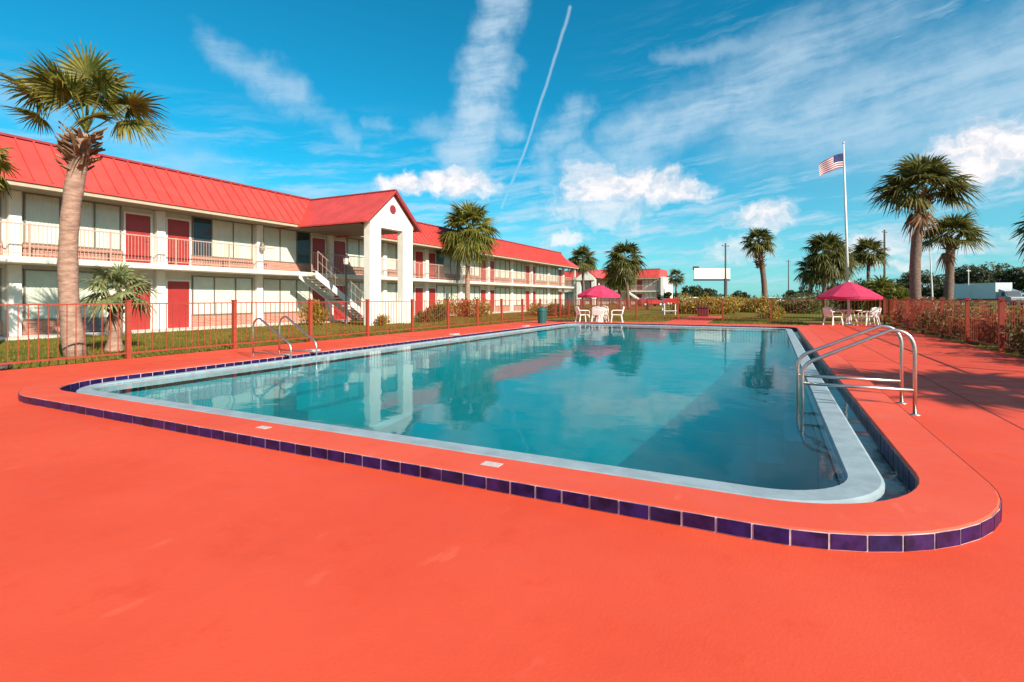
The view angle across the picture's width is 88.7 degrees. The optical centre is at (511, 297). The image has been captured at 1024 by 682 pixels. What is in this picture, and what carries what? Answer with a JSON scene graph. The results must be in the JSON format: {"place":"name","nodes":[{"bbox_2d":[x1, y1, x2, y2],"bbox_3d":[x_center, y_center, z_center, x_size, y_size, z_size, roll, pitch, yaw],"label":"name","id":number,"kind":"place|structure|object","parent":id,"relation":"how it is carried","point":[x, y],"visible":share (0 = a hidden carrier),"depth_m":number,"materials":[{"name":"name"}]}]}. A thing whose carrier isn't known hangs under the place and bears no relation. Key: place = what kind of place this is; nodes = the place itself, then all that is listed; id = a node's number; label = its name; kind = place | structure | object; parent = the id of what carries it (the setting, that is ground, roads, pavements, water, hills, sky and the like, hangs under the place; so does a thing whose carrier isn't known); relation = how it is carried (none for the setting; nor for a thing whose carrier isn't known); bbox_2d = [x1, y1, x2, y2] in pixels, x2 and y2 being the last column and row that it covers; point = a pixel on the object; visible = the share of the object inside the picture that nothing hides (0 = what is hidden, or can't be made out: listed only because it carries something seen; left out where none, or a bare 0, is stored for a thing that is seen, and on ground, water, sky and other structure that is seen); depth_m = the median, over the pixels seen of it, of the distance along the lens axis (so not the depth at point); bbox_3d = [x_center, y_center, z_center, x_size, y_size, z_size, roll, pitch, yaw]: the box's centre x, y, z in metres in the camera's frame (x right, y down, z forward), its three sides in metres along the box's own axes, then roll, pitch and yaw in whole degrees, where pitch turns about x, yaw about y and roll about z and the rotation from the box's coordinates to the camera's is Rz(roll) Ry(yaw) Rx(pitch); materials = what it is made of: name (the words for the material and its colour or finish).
{"place":"outdoors","nodes":[
{"label":"outdoors","id":0,"kind":"place"},
{"bbox_2d":[0,320,1023,681],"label":"pool deck","id":1,"kind":"structure","parent":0,"point":[132,552],"depth_m":2.54,"materials":[{"name":"orange paint"}]},
{"bbox_2d":[252,318,291,358],"bbox_3d":[-5.269,1.365,11.446,1.276,1.849,0.110,0,0,26],"label":"pool handrail","id":2,"kind":"object","parent":1,"relation":"on","point":[273,330],"visible":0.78,"depth_m":11.48,"materials":[{"name":"metal"}]},
{"bbox_2d":[278,316,317,355],"bbox_3d":[-4.957,1.356,12.073,1.276,1.869,0.110,0,0,26],"label":"pool handrail","id":3,"kind":"object","parent":1,"relation":"on","point":[298,327],"visible":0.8,"depth_m":12.08,"materials":[{"name":"metal"}]},
{"bbox_2d":[18,322,1001,551],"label":"swimming pool","id":4,"kind":"structure","parent":1,"relation":"in","point":[695,426],"depth_m":9.58,"materials":[{"name":"liquid"}]},
{"bbox_2d":[537,307,546,322],"bbox_3d":[1.582,0.908,27.600,0.544,0.864,0.536,0,0,26],"label":"litter bin","id":5,"kind":"object","parent":1,"relation":"on","point":[541,313],"visible":0.88,"depth_m":27.40,"materials":[{"name":"teal plastic"}]},
{"bbox_2d":[577,284,620,321],"bbox_3d":[4.753,0.265,28.631,2.319,2.150,2.319,0,0,26],"label":"patio umbrella","id":6,"kind":"object","parent":1,"relation":"on","point":[598,291],"visible":0.93,"depth_m":27.91,"materials":[{"name":"pink fabric"}]},
{"bbox_2d":[383,326,1023,429],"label":"deck joint","id":7,"kind":"object","parent":1,"relation":"on","point":[930,380],"visible":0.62,"depth_m":8.18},
{"bbox_2d":[822,307,843,324],"bbox_3d":[15.683,0.896,25.646,0.754,0.907,0.610,0,0,-14],"label":"patio chair","id":8,"kind":"object","parent":1,"relation":"on","point":[826,311],"visible":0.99,"depth_m":25.47,"materials":[{"name":"white plastic"}]},
{"bbox_2d":[816,280,882,324],"bbox_3d":[16.658,0.225,25.890,2.802,2.230,2.802,0,0,26],"label":"patio umbrella","id":9,"kind":"object","parent":1,"relation":"on","point":[848,290],"visible":0.98,"depth_m":25.17,"materials":[{"name":"pink fabric"}]},
{"bbox_2d":[796,325,906,419],"bbox_3d":[4.447,1.318,6.902,1.236,1.945,0.110,0,0,26],"label":"pool handrail","id":10,"kind":"object","parent":1,"relation":"on","point":[900,381],"visible":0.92,"depth_m":6.87,"materials":[{"name":"metal"}]},
{"bbox_2d":[800,328,920,432],"bbox_3d":[4.122,1.323,6.237,1.206,1.934,0.110,0,0,26],"label":"pool handrail","id":11,"kind":"object","parent":1,"relation":"on","point":[864,340],"visible":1,"depth_m":6.20,"materials":[{"name":"metal"}]},
{"bbox_2d":[857,307,878,325],"bbox_3d":[16.990,0.896,24.941,0.610,0.907,0.754,0,0,-19],"label":"patio chair","id":12,"kind":"object","parent":1,"relation":"on","point":[874,313],"visible":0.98,"depth_m":24.68,"materials":[{"name":"white plastic"}]},
{"bbox_2d":[0,298,1023,370],"bbox_3d":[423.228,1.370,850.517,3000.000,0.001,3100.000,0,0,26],"label":"lawn","id":13,"kind":"structure","parent":0,"point":[813,316],"depth_m":20.06,"materials":[{"name":"plant"}]},
{"bbox_2d":[0,145,22,200],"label":"palm tree","id":14,"kind":"object","parent":13,"relation":"on","point":[4,167],"visible":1,"depth_m":13.29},
{"bbox_2d":[0,37,175,356],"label":"palm tree","id":15,"kind":"object","parent":13,"relation":"on","point":[55,86],"visible":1,"depth_m":11.93,"materials":[{"name":"plant"}]},
{"bbox_2d":[79,261,164,351],"bbox_3d":[-10.197,0.224,13.495,1.918,2.364,1.928,0,0,26],"label":"young palm","id":16,"kind":"object","parent":13,"relation":"on","point":[118,273],"visible":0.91,"depth_m":13.35,"materials":[{"name":"plant"}]},
{"bbox_2d":[0,310,526,340],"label":"motel walkway","id":17,"kind":"structure","parent":13,"relation":"on","point":[24,337],"depth_m":21.77,"materials":[{"name":"beige paint"}]},
{"bbox_2d":[0,132,579,336],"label":"motel","id":18,"kind":"structure","parent":13,"relation":"on","point":[177,236],"depth_m":24.77,"materials":[{"name":"beige paint"}]},
{"bbox_2d":[23,269,121,320],"bbox_3d":[-16.406,-0.100,19.691,0.067,1.820,3.100,0,0,26],"label":"window","id":19,"kind":"structure","parent":18,"relation":"in","point":[40,286],"depth_m":18.89,"materials":[{"name":"beige glass"}]},
{"bbox_2d":[23,192,121,250],"bbox_3d":[-16.406,-2.800,19.691,0.067,1.820,3.100,0,0,26],"label":"window","id":20,"kind":"structure","parent":18,"relation":"in","point":[37,210],"depth_m":19.81,"materials":[{"name":"beige glass"}]},
{"bbox_2d":[123,278,152,329],"bbox_3d":[-15.434,0.260,21.620,0.090,2.120,1.100,0,0,26],"label":"door","id":21,"kind":"structure","parent":18,"relation":"in","point":[141,326],"depth_m":21.80,"materials":[{"name":"red paint"}]},
{"bbox_2d":[123,211,152,263],"bbox_3d":[-15.449,-2.440,21.627,0.058,2.120,1.100,0,0,26],"label":"door","id":22,"kind":"structure","parent":18,"relation":"in","point":[133,223],"depth_m":21.61,"materials":[{"name":"red paint"}]},
{"bbox_2d":[166,279,190,327],"bbox_3d":[-14.718,0.260,23.096,0.058,2.120,1.100,0,0,26],"label":"door","id":23,"kind":"structure","parent":18,"relation":"in","point":[177,291],"depth_m":23.09,"materials":[{"name":"red paint"}]},
{"bbox_2d":[166,217,190,265],"bbox_3d":[-14.704,-2.440,23.088,0.090,2.120,1.100,0,0,26],"label":"door","id":24,"kind":"structure","parent":18,"relation":"in","point":[178,228],"depth_m":23.06,"materials":[{"name":"red paint"}]},
{"bbox_2d":[191,275,252,315],"bbox_3d":[-13.760,-0.100,25.009,0.067,1.820,3.100,0,0,26],"label":"window","id":25,"kind":"structure","parent":18,"relation":"in","point":[205,289],"depth_m":24.88,"materials":[{"name":"beige glass"}]},
{"bbox_2d":[191,216,252,259],"bbox_3d":[-13.760,-2.800,25.009,0.067,1.820,3.100,0,0,26],"label":"window","id":26,"kind":"structure","parent":18,"relation":"in","point":[205,229],"depth_m":24.92,"materials":[{"name":"beige glass"}]},
{"bbox_2d":[263,278,309,313],"bbox_3d":[-12.129,-0.100,28.286,0.067,1.820,3.100,0,0,26],"label":"window","id":27,"kind":"structure","parent":18,"relation":"in","point":[276,290],"depth_m":28.14,"materials":[{"name":"beige glass"}]},
{"bbox_2d":[263,226,310,263],"bbox_3d":[-12.129,-2.800,28.286,0.067,1.820,3.100,0,0,26],"label":"window","id":28,"kind":"structure","parent":18,"relation":"in","point":[292,246],"depth_m":28.25,"materials":[{"name":"beige glass"}]},
{"bbox_2d":[311,284,325,319],"bbox_3d":[-11.172,0.260,30.222,0.058,2.120,1.100,0,0,26],"label":"door","id":29,"kind":"structure","parent":18,"relation":"in","point":[314,295],"depth_m":30.28,"materials":[{"name":"red paint"}]},
{"bbox_2d":[311,236,325,272],"bbox_3d":[-11.172,-2.440,30.222,0.058,2.120,1.100,0,0,26],"label":"door","id":30,"kind":"structure","parent":18,"relation":"in","point":[317,244],"depth_m":30.21,"materials":[{"name":"red paint"}]},
{"bbox_2d":[334,284,344,319],"bbox_3d":[-10.441,0.260,31.690,0.058,2.120,1.100,0,0,26],"label":"door","id":31,"kind":"structure","parent":18,"relation":"in","point":[336,285],"depth_m":31.61,"materials":[{"name":"red paint"}]},
{"bbox_2d":[334,239,345,273],"bbox_3d":[-10.441,-2.440,31.690,0.058,2.120,1.100,0,0,26],"label":"door","id":32,"kind":"structure","parent":18,"relation":"in","point":[339,245],"depth_m":31.67,"materials":[{"name":"red paint"}]},
{"bbox_2d":[346,238,363,267],"bbox_3d":[-9.483,-2.800,33.604,0.067,1.820,3.100,0,0,26],"label":"window","id":33,"kind":"structure","parent":18,"relation":"in","point":[355,247],"depth_m":32.92,"materials":[{"name":"beige glass"}]},
{"bbox_2d":[348,281,363,310],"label":"window","id":34,"kind":"structure","parent":18,"relation":"in","point":[360,285],"depth_m":33.01,"materials":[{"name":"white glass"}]},
{"bbox_2d":[387,283,413,300],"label":"window","id":35,"kind":"structure","parent":18,"relation":"in","point":[392,288],"depth_m":36.13,"materials":[{"name":"beige glass"}]},
{"bbox_2d":[387,243,413,271],"bbox_3d":[-7.852,-2.800,36.880,0.067,1.820,3.100,0,0,26],"label":"window","id":36,"kind":"structure","parent":18,"relation":"in","point":[392,250],"depth_m":36.22,"materials":[{"name":"beige glass"}]},
{"bbox_2d":[414,287,423,315],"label":"door","id":37,"kind":"structure","parent":18,"relation":"in","point":[418,291],"depth_m":38.86,"materials":[{"name":"red paint"}]},
{"bbox_2d":[414,250,423,277],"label":"door","id":38,"kind":"structure","parent":18,"relation":"in","point":[418,255],"depth_m":38.74,"materials":[{"name":"red paint"}]},
{"bbox_2d":[429,287,435,308],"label":"door","id":39,"kind":"structure","parent":18,"relation":"in","point":[432,290],"depth_m":40.34,"materials":[{"name":"red paint"}]},
{"bbox_2d":[429,252,435,278],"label":"door","id":40,"kind":"structure","parent":18,"relation":"in","point":[432,256],"depth_m":40.34,"materials":[{"name":"red paint"}]},
{"bbox_2d":[436,285,457,306],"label":"window","id":41,"kind":"structure","parent":18,"relation":"in","point":[442,291],"depth_m":42.11,"materials":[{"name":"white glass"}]},
{"bbox_2d":[436,250,457,274],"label":"window","id":42,"kind":"structure","parent":18,"relation":"in","point":[439,261],"depth_m":41.85,"materials":[{"name":"grey glass"}]},
{"bbox_2d":[463,286,479,305],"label":"window","id":43,"kind":"structure","parent":18,"relation":"in","point":[474,290],"depth_m":46.00,"materials":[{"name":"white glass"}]},
{"bbox_2d":[463,260,479,276],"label":"window","id":44,"kind":"structure","parent":18,"relation":"in","point":[473,264],"depth_m":45.92,"materials":[{"name":"beige glass"}]},
{"bbox_2d":[495,287,509,305],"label":"window","id":45,"kind":"structure","parent":18,"relation":"in","point":[503,293],"depth_m":50.84,"materials":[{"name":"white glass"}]},
{"bbox_2d":[495,259,509,278],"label":"window","id":46,"kind":"structure","parent":18,"relation":"in","point":[501,265],"depth_m":50.76,"materials":[{"name":"beige glass"}]},
{"bbox_2d":[513,288,524,305],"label":"window","id":47,"kind":"structure","parent":18,"relation":"in","point":[518,294],"depth_m":54.07,"materials":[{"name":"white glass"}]},
{"bbox_2d":[513,261,524,279],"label":"window","id":48,"kind":"structure","parent":18,"relation":"in","point":[518,267],"depth_m":54.07,"materials":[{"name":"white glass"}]},
{"bbox_2d":[536,289,546,304],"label":"window","id":49,"kind":"structure","parent":18,"relation":"in","point":[541,294],"depth_m":59.42,"materials":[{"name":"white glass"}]},
{"bbox_2d":[536,264,546,280],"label":"window","id":50,"kind":"structure","parent":18,"relation":"in","point":[541,270],"depth_m":59.42,"materials":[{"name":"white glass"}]},
{"bbox_2d":[298,298,329,324],"bbox_3d":[-9.938,0.710,26.230,1.609,1.386,1.016,0,0,-5],"label":"shrub","id":51,"kind":"object","parent":13,"relation":"on","point":[320,310],"visible":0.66,"depth_m":26.07,"materials":[{"name":"green plant"}]},
{"bbox_2d":[0,298,651,364],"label":"picket fence","id":52,"kind":"object","parent":13,"relation":"on","point":[128,352],"visible":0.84,"depth_m":14.87,"materials":[{"name":"metal"}]},
{"bbox_2d":[342,254,348,323],"bbox_3d":[-8.346,-0.425,26.325,0.380,3.530,0.329,0,0,26],"label":"lamp post","id":53,"kind":"object","parent":13,"relation":"on","point":[345,257],"visible":0.91,"depth_m":26.29,"materials":[{"name":"metal"}]},
{"bbox_2d":[414,309,435,321],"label":"shrub","id":54,"kind":"object","parent":13,"relation":"on","point":[430,316],"visible":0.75,"depth_m":28.89,"materials":[{"name":"brown plant"}]},
{"bbox_2d":[423,304,444,320],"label":"shrub","id":55,"kind":"object","parent":13,"relation":"on","point":[435,311],"visible":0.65,"depth_m":29.98,"materials":[{"name":"brown plant"}]},
{"bbox_2d":[425,295,464,316],"bbox_3d":[-4.671,0.567,37.006,2.909,1.698,2.322,0,0,-10],"label":"shrub","id":56,"kind":"object","parent":13,"relation":"on","point":[449,305],"visible":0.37,"depth_m":36.99,"materials":[{"name":"green plant"}]},
{"bbox_2d":[454,297,475,316],"bbox_3d":[-3.348,0.686,37.416,1.711,1.474,1.695,0,0,26],"label":"shrub","id":57,"kind":"object","parent":13,"relation":"on","point":[465,313],"visible":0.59,"depth_m":37.21,"materials":[{"name":"red plant"}]},
{"bbox_2d":[436,200,501,315],"bbox_3d":[-3.280,-3.011,40.089,5.535,8.810,5.174,0,0,26],"label":"palm tree","id":58,"kind":"object","parent":13,"relation":"on","point":[470,243],"visible":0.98,"depth_m":39.12,"materials":[{"name":"plant"}]},
{"bbox_2d":[465,296,492,316],"bbox_3d":[-2.336,0.651,36.887,2.000,1.518,2.215,0,0,-10],"label":"shrub","id":59,"kind":"object","parent":13,"relation":"on","point":[479,310],"visible":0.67,"depth_m":36.79,"materials":[{"name":"green plant"}]},
{"bbox_2d":[566,244,599,306],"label":"palm tree","id":60,"kind":"object","parent":13,"relation":"on","point":[586,262],"visible":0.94,"depth_m":79.23,"materials":[{"name":"plant"}]},
{"bbox_2d":[558,268,672,304],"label":"motel wing","id":61,"kind":"structure","parent":13,"relation":"on","point":[653,283],"depth_m":102.50,"materials":[{"name":"paint"}]},
{"bbox_2d":[600,256,639,308],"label":"palm tree","id":62,"kind":"object","parent":13,"relation":"on","point":[618,287],"visible":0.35,"depth_m":63.34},
{"bbox_2d":[601,239,647,308],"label":"palm tree","id":63,"kind":"object","parent":13,"relation":"on","point":[630,268],"visible":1,"depth_m":61.23,"materials":[{"name":"plant"}]},
{"bbox_2d":[666,269,685,297],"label":"palm tree","id":64,"kind":"object","parent":13,"relation":"on","point":[677,280],"visible":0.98,"depth_m":84.70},
{"bbox_2d":[665,292,705,313],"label":"scrub bush","id":65,"kind":"object","parent":13,"relation":"on","point":[682,306],"visible":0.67,"depth_m":45.21,"materials":[{"name":"green plant"}]},
{"bbox_2d":[681,285,706,298],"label":"broadleaf tree","id":66,"kind":"object","parent":13,"relation":"on","point":[693,291],"visible":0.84,"depth_m":83.28,"materials":[{"name":"green plant"}]},
{"bbox_2d":[666,316,721,322],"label":"footpath","id":67,"kind":"structure","parent":13,"relation":"on","point":[691,320],"depth_m":30.97,"materials":[{"name":"pink paint"}]},
{"bbox_2d":[689,293,728,313],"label":"scrub bush","id":68,"kind":"object","parent":13,"relation":"on","point":[710,299],"visible":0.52,"depth_m":44.12,"materials":[{"name":"green plant"}]},
{"bbox_2d":[693,266,729,285],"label":"billboard","id":69,"kind":"object","parent":13,"relation":"on","point":[709,274],"visible":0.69,"depth_m":94.88,"materials":[{"name":"white paint"}]},
{"bbox_2d":[559,299,880,322],"bbox_3d":[11.054,0.713,30.801,17.660,1.315,0.110,0,0,26],"label":"picket fence","id":70,"kind":"object","parent":13,"relation":"on","point":[771,319],"visible":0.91,"depth_m":30.21,"materials":[{"name":"metal"}]},
{"bbox_2d":[698,295,743,313],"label":"scrub bush","id":71,"kind":"object","parent":13,"relation":"on","point":[733,306],"visible":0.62,"depth_m":43.72,"materials":[{"name":"green plant"}]},
{"bbox_2d":[724,296,755,311],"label":"scrub bush","id":72,"kind":"object","parent":13,"relation":"on","point":[741,299],"visible":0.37,"depth_m":50.48,"materials":[{"name":"green plant"}]},
{"bbox_2d":[740,226,775,297],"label":"palm tree","id":73,"kind":"object","parent":13,"relation":"on","point":[758,248],"visible":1,"depth_m":49.68,"materials":[{"name":"plant"}]},
{"bbox_2d":[741,293,777,312],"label":"scrub bush","id":74,"kind":"object","parent":13,"relation":"on","point":[758,301],"visible":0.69,"depth_m":48.11,"materials":[{"name":"green plant"}]},
{"bbox_2d":[756,302,785,318],"bbox_3d":[16.533,0.792,33.536,1.860,1.185,1.961,0,0,26],"label":"shrub","id":75,"kind":"object","parent":13,"relation":"on","point":[775,311],"visible":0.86,"depth_m":33.33,"materials":[{"name":"yellow plant"}]},
{"bbox_2d":[772,294,800,312],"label":"scrub bush","id":76,"kind":"object","parent":13,"relation":"on","point":[781,302],"visible":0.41,"depth_m":46.97,"materials":[{"name":"green plant"}]},
{"bbox_2d":[784,285,814,298],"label":"broadleaf tree","id":77,"kind":"object","parent":13,"relation":"on","point":[788,293],"visible":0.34,"depth_m":91.51,"materials":[{"name":"green plant"}]},
{"bbox_2d":[786,292,839,313],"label":"scrub bush","id":78,"kind":"object","parent":13,"relation":"on","point":[803,307],"visible":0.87,"depth_m":44.97,"materials":[{"name":"green plant"}]},
{"bbox_2d":[793,253,836,298],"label":"palm tree","id":79,"kind":"object","parent":13,"relation":"on","point":[812,280],"visible":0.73,"depth_m":57.36,"materials":[{"name":"plant"}]},
{"bbox_2d":[800,231,853,307],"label":"palm tree","id":80,"kind":"object","parent":13,"relation":"on","point":[834,262],"visible":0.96,"depth_m":56.18,"materials":[{"name":"plant"}]},
{"bbox_2d":[822,243,862,308],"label":"palm tree","id":81,"kind":"object","parent":13,"relation":"on","point":[853,264],"visible":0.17,"depth_m":59.00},
{"bbox_2d":[842,142,852,318],"bbox_3d":[21.793,-4.395,33.964,0.395,11.475,0.601,0,0,69],"label":"flagpole","id":82,"kind":"object","parent":13,"relation":"on","point":[846,242],"visible":0.69,"depth_m":33.95,"materials":[{"name":"metal"}]},
{"bbox_2d":[819,153,842,175],"bbox_3d":[20.740,-8.600,33.986,1.512,1.555,0.158,0,0,5],"label":"flag","id":83,"kind":"object","parent":82,"relation":"attached to","point":[831,163],"visible":1,"depth_m":34.01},
{"bbox_2d":[673,289,1023,298],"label":"distant wood","id":84,"kind":"object","parent":13,"relation":"on","point":[749,295],"visible":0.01,"depth_m":314.67,"materials":[{"name":"green plant"}]},
{"bbox_2d":[826,279,878,313],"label":"fan palm bush","id":85,"kind":"object","parent":13,"relation":"on","point":[841,304],"visible":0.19,"depth_m":45.71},
{"bbox_2d":[850,237,891,285],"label":"palm tree","id":86,"kind":"object","parent":13,"relation":"on","point":[866,258],"visible":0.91,"depth_m":61.42,"materials":[{"name":"plant"}]},
{"bbox_2d":[852,272,908,313],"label":"fan palm bush","id":87,"kind":"object","parent":13,"relation":"on","point":[881,286],"visible":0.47,"depth_m":43.41,"materials":[{"name":"plant"}]},
{"bbox_2d":[877,287,909,314],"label":"fan palm bush","id":88,"kind":"object","parent":13,"relation":"on","point":[902,294],"visible":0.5,"depth_m":41.75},
{"bbox_2d":[892,271,929,292],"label":"broadleaf tree","id":89,"kind":"object","parent":13,"relation":"on","point":[905,277],"visible":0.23,"depth_m":121.89,"materials":[{"name":"green plant"}]},
{"bbox_2d":[891,296,947,327],"bbox_3d":[18.344,0.645,23.176,2.231,1.492,2.557,0,0,-44],"label":"shrub","id":90,"kind":"object","parent":13,"relation":"on","point":[911,314],"visible":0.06,"depth_m":23.49,"materials":[{"name":"red plant"}]},
{"bbox_2d":[863,150,990,322],"bbox_3d":[19.510,-2.841,24.859,4.737,8.512,4.777,0,0,26],"label":"palm tree","id":91,"kind":"object","parent":13,"relation":"on","point":[918,172],"visible":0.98,"depth_m":24.66,"materials":[{"name":"plant"}]},
{"bbox_2d":[905,269,955,297],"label":"broadleaf tree","id":92,"kind":"object","parent":13,"relation":"on","point":[937,292],"visible":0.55,"depth_m":112.48,"materials":[{"name":"green plant"}]},
{"bbox_2d":[916,298,982,334],"bbox_3d":[16.242,0.712,19.274,2.495,1.410,2.713,0,0,26],"label":"shrub","id":93,"kind":"object","parent":13,"relation":"on","point":[932,319],"visible":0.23,"depth_m":19.16,"materials":[{"name":"brown plant"}]},
{"bbox_2d":[907,211,996,304],"bbox_3d":[25.140,-1.806,29.908,3.858,6.417,3.831,0,0,26],"label":"palm tree","id":94,"kind":"object","parent":13,"relation":"on","point":[965,228],"visible":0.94,"depth_m":29.67,"materials":[{"name":"plant"}]},
{"bbox_2d":[883,298,1023,352],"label":"picket fence","id":95,"kind":"object","parent":13,"relation":"on","point":[919,306],"visible":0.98,"depth_m":16.67,"materials":[{"name":"metal"}]},
{"bbox_2d":[935,297,1013,338],"bbox_3d":[15.390,0.686,17.082,2.335,1.474,2.588,0,0,-9],"label":"shrub","id":96,"kind":"object","parent":13,"relation":"on","point":[975,312],"visible":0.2,"depth_m":17.30,"materials":[{"name":"green plant"}]},
{"bbox_2d":[954,261,1006,302],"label":"broadleaf tree","id":97,"kind":"object","parent":13,"relation":"on","point":[961,273],"visible":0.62,"depth_m":113.89,"materials":[{"name":"green plant"}]},
{"bbox_2d":[959,263,1015,303],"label":"broadleaf tree","id":98,"kind":"object","parent":13,"relation":"on","point":[1007,274],"visible":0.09,"depth_m":117.28,"materials":[{"name":"green plant"}]},
{"bbox_2d":[956,305,1022,344],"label":"shrub","id":99,"kind":"object","parent":13,"relation":"on","point":[983,328],"visible":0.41,"depth_m":15.53,"materials":[{"name":"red plant"}]},
{"bbox_2d":[991,266,1023,303],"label":"broadleaf tree","id":100,"kind":"object","parent":13,"relation":"on","point":[1017,286],"visible":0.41,"depth_m":116.72,"materials":[{"name":"green plant"}]},
{"bbox_2d":[996,298,1022,349],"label":"shrub","id":101,"kind":"object","parent":13,"relation":"on","point":[1013,322],"visible":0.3,"depth_m":13.38,"materials":[{"name":"green plant"}]},
{"bbox_2d":[1001,322,1023,355],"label":"shrub","id":102,"kind":"object","parent":13,"relation":"on","point":[1018,329],"visible":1,"depth_m":11.80,"materials":[{"name":"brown plant"}]},
{"bbox_2d":[1005,267,1023,291],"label":"broadleaf tree","id":103,"kind":"object","parent":13,"relation":"on","point":[1019,276],"visible":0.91,"depth_m":114.68,"materials":[{"name":"green plant"}]},
{"bbox_2d":[1008,209,1023,265],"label":"palm tree","id":104,"kind":"object","parent":13,"relation":"on","point":[1019,230],"visible":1,"depth_m":25.63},
{"bbox_2d":[0,0,1023,430],"label":"sky","id":105,"kind":"structure","parent":0,"point":[674,129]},
{"label":"road","id":106,"kind":"structure","parent":0,"visible":0},
{"bbox_2d":[953,283,1023,304],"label":"semi truck","id":107,"kind":"object","parent":106,"relation":"on","point":[990,291],"visible":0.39,"depth_m":95.50,"materials":[{"name":"metal"}]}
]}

